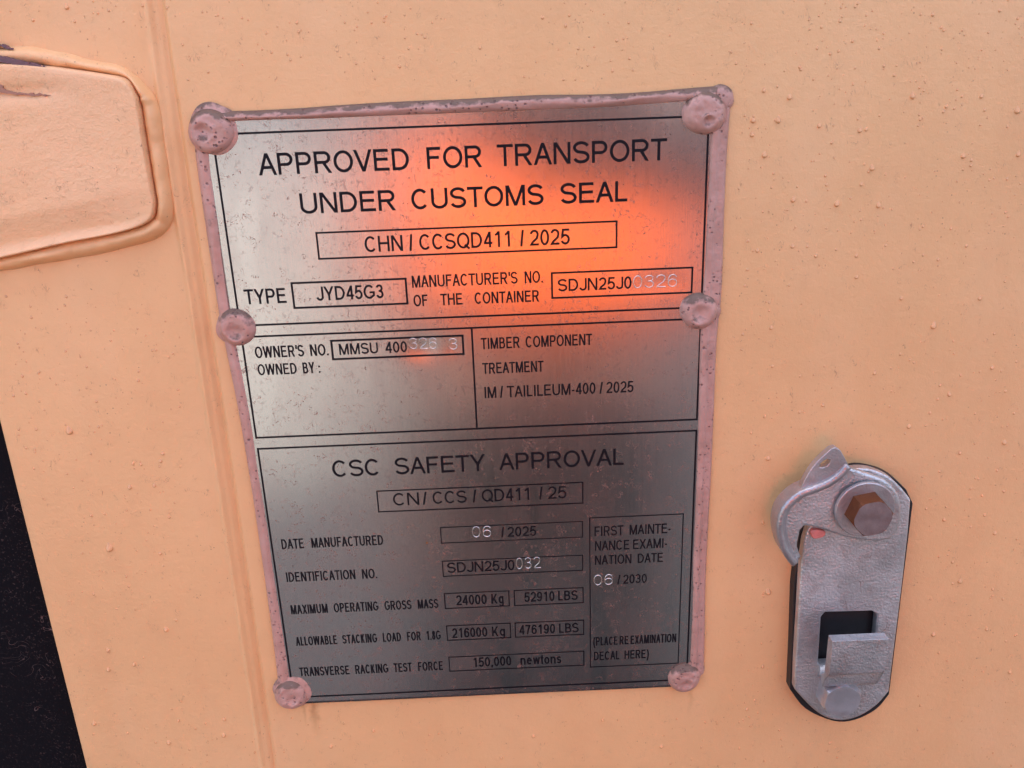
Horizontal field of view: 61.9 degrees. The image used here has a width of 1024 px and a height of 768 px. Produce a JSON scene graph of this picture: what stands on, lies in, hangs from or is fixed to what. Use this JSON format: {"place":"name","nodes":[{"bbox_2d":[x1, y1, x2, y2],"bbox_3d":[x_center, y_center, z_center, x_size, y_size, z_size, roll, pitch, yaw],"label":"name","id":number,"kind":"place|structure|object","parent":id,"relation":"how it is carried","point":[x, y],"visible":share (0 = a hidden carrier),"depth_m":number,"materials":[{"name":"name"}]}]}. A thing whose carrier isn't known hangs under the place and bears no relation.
{"place":"outdoors","nodes":[
{"label":"outdoors","id":0,"kind":"place"},
{"label":"ground","id":1,"kind":"structure","parent":0,"visible":0},
{"bbox_2d":[0,0,1023,767],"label":"container door","id":2,"kind":"structure","parent":1,"relation":"on","point":[212,666],"depth_m":0.37,"materials":[{"name":"orange paint"}]},
{"bbox_2d":[0,422,86,767],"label":"door gasket","id":3,"kind":"object","parent":2,"relation":"attached to","point":[38,727],"depth_m":0.42,"materials":[{"name":"black rubber"}]},
{"bbox_2d":[66,426,72,434],"bbox_3d":[-0.194,0.020,0.373,0.003,0.004,0.001,-6,19,1],"label":"water drop","id":4,"kind":"object","parent":2,"relation":"attached to","point":[69,430],"visible":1,"depth_m":0.37,"materials":[{"name":"brown"}]},
{"bbox_2d":[0,44,172,270],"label":"welded bracket","id":5,"kind":"object","parent":2,"relation":"attached to","point":[83,166],"visible":1,"depth_m":0.33,"materials":[{"name":"orange metal"}]},
{"bbox_2d":[106,543,112,551],"bbox_3d":[-0.186,0.075,0.393,0.004,0.005,0.002,-2,19,-1],"label":"water drop","id":6,"kind":"object","parent":2,"relation":"attached to","point":[109,547],"visible":1,"depth_m":0.39,"materials":[{"name":"brown"}]},
{"bbox_2d":[188,84,733,708],"bbox_3d":[-0.016,0.023,0.377,0.215,0.287,0.006,-2,19,-1],"label":"data plate","id":7,"kind":"object","parent":2,"relation":"attached to","point":[470,346],"visible":1,"depth_m":0.37,"materials":[{"name":"silver metal"}]},
{"bbox_2d":[0,0,1022,767],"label":"fine droplets","id":8,"kind":"object","parent":2,"relation":"attached to","point":[740,264],"visible":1,"depth_m":0.36,"materials":[{"name":"brown"}]},
{"bbox_2d":[765,588,770,594],"bbox_3d":[0.123,0.100,0.410,0.003,0.004,0.001,-13,19,3],"label":"water drop","id":9,"kind":"object","parent":2,"relation":"attached to","point":[767,591],"visible":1,"depth_m":0.41,"materials":[{"name":"brown"}]},
{"bbox_2d":[775,115,780,122],"bbox_3d":[0.106,-0.105,0.338,0.002,0.003,0.001,-3,19,0],"label":"water drop","id":10,"kind":"object","parent":2,"relation":"attached to","point":[778,119],"visible":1,"depth_m":0.34,"materials":[{"name":"brown"}]},
{"bbox_2d":[770,444,912,721],"bbox_3d":[0.152,0.100,0.397,0.068,0.156,0.028,-2,19,-1],"label":"seal latch","id":11,"kind":"object","parent":2,"relation":"attached to","point":[840,526],"visible":1,"depth_m":0.39,"materials":[{"name":"metal"}]},
{"bbox_2d":[930,322,935,328],"bbox_3d":[0.182,-0.025,0.368,0.003,0.004,0.001,9,19,-4],"label":"water drop","id":12,"kind":"object","parent":2,"relation":"attached to","point":[933,325],"visible":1,"depth_m":0.37,"materials":[{"name":"brown"}]},
{"bbox_2d":[1014,106,1019,113],"bbox_3d":[0.201,-0.109,0.340,0.002,0.003,0.001,-7,19,1],"label":"water drop","id":13,"kind":"object","parent":2,"relation":"attached to","point":[1017,110],"visible":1,"depth_m":0.34,"materials":[{"name":"brown"}]}
]}

